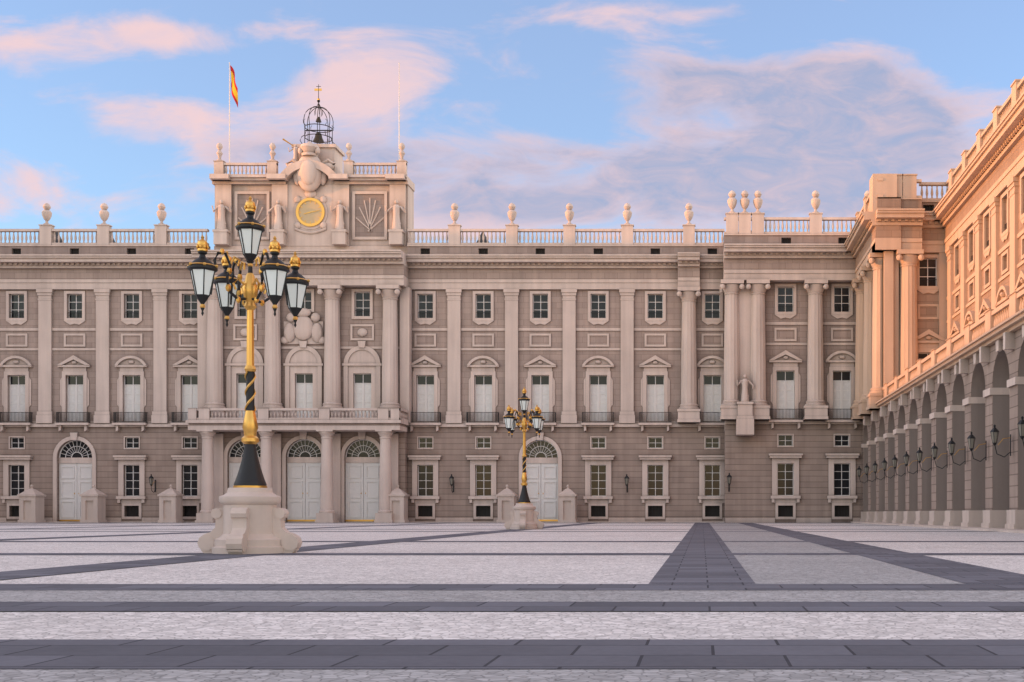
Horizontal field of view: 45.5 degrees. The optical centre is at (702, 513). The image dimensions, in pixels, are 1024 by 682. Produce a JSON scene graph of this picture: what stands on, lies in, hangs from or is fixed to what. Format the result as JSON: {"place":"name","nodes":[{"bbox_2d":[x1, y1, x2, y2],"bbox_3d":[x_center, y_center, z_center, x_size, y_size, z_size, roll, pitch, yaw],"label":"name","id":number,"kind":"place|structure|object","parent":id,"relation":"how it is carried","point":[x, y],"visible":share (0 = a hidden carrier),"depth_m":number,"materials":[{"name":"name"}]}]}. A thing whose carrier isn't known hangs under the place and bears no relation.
{"place":"outdoors","nodes":[
{"label":"outdoors","id":0,"kind":"place"},
{"bbox_2d":[230,65,237,106],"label":"flag","id":1,"kind":"object","parent":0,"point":[234,90],"visible":1,"depth_m":129.67,"materials":[{"name":"yellow fabric"}]},
{"bbox_2d":[0,197,855,426],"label":"palace granite walls","id":2,"kind":"structure","parent":0,"point":[673,317],"depth_m":128.00,"materials":[{"name":"grey stone"}]},
{"bbox_2d":[13,206,931,521],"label":"dark palace interiors","id":3,"kind":"object","parent":2,"relation":"in","point":[423,510],"visible":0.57,"depth_m":128.45,"materials":[{"name":"black"}]},
{"bbox_2d":[10,62,936,519],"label":"doors and shutters","id":4,"kind":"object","parent":2,"relation":"in","point":[362,490],"depth_m":128.25,"materials":[{"name":"white wood"}]},
{"bbox_2d":[11,381,849,420],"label":"curtained palace panes","id":5,"kind":"object","parent":4,"relation":"in","point":[488,398],"visible":0.59,"depth_m":128.31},
{"bbox_2d":[11,260,935,495],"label":"window panes","id":6,"kind":"structure","parent":4,"relation":"in","point":[425,472],"depth_m":128.32,"materials":[{"name":"black glass"}]},
{"bbox_2d":[0,142,1023,522],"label":"stone trim","id":7,"kind":"structure","parent":2,"relation":"attached to","point":[328,178],"depth_m":127.50,"materials":[{"name":"beige stone"}]},
{"bbox_2d":[0,194,847,253],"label":"palace attic","id":8,"kind":"object","parent":7,"relation":"on","point":[361,230],"visible":0.52,"depth_m":127.85,"materials":[{"name":"beige stone"}]},
{"bbox_2d":[0,522,1023,681],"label":"light paving","id":9,"kind":"structure","parent":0,"point":[450,569],"depth_m":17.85,"materials":[{"name":"grey stone"}]},
{"bbox_2d":[0,523,1023,668],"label":"dark paving bands","id":10,"kind":"object","parent":9,"relation":"on","point":[702,557],"visible":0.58,"depth_m":8.99,"materials":[{"name":"grey stone"}]},
{"bbox_2d":[0,0,1023,249],"label":"sky","id":11,"kind":"structure","parent":0,"point":[658,108],"materials":[{"name":"blue"}]},
{"label":"ground","id":12,"kind":"structure","parent":0,"visible":0},
{"bbox_2d":[0,328,1023,522],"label":"ground-floor wall","id":13,"kind":"structure","parent":12,"relation":"on","point":[748,463],"depth_m":128.00,"materials":[{"name":"grey stone"}]},
{"bbox_2d":[299,201,321,223],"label":"clock face","id":14,"kind":"object","parent":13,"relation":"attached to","point":[308,206],"visible":1,"depth_m":128.43},
{"bbox_2d":[313,117,323,143],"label":"bells","id":15,"kind":"object","parent":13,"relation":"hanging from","point":[316,139],"visible":0.81,"depth_m":130.91,"materials":[{"name":"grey metal"}]},
{"bbox_2d":[55,231,751,242],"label":"lead roof","id":16,"kind":"object","parent":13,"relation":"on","point":[481,240],"visible":0.08,"depth_m":131.40,"materials":[{"name":"grey metal"}]},
{"bbox_2d":[0,84,1023,516],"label":"ironwork","id":17,"kind":"object","parent":13,"relation":"on","point":[250,472],"visible":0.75,"depth_m":58.18,"materials":[{"name":"metal"}]},
{"bbox_2d":[191,229,543,429],"bbox_3d":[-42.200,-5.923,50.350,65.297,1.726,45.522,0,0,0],"label":"lantern glass","id":18,"kind":"object","parent":17,"relation":"on","point":[270,274],"visible":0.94,"depth_m":28.54,"materials":[{"name":"white glass"}]},
{"bbox_2d":[149,424,1023,483],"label":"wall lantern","id":19,"kind":"object","parent":17,"relation":"on","point":[951,450],"visible":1,"depth_m":80.22,"materials":[{"name":"grey metal"}]},
{"bbox_2d":[863,342,1023,511],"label":"arcade pier reveals","id":20,"kind":"object","parent":13,"relation":"attached to","point":[1001,464],"visible":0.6,"depth_m":79.42,"materials":[{"name":"stone"}]},
{"bbox_2d":[0,484,1023,553],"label":"stone plinths","id":21,"kind":"object","parent":12,"relation":"on","point":[248,520],"visible":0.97,"depth_m":73.86,"materials":[{"name":"beige stone"}]},
{"bbox_2d":[59,88,1009,520],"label":"gilding","id":22,"kind":"object","parent":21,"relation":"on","point":[251,288],"visible":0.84,"depth_m":28.63,"materials":[{"name":"gold metal"}]},
{"bbox_2d":[856,135,1023,335],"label":"granite wing walls","id":23,"kind":"structure","parent":12,"relation":"on","point":[931,234],"depth_m":104.53,"materials":[{"name":"beige stone"}]},
{"bbox_2d":[844,77,1023,419],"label":"wing limestone trim","id":24,"kind":"structure","parent":23,"relation":"attached to","point":[889,365],"depth_m":107.06,"materials":[{"name":"beige stone"}]},
{"bbox_2d":[877,197,938,209],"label":"wing attic","id":25,"kind":"object","parent":24,"relation":"on","point":[889,202],"visible":0.12,"depth_m":108.50,"materials":[{"name":"beige stone"}]}
]}

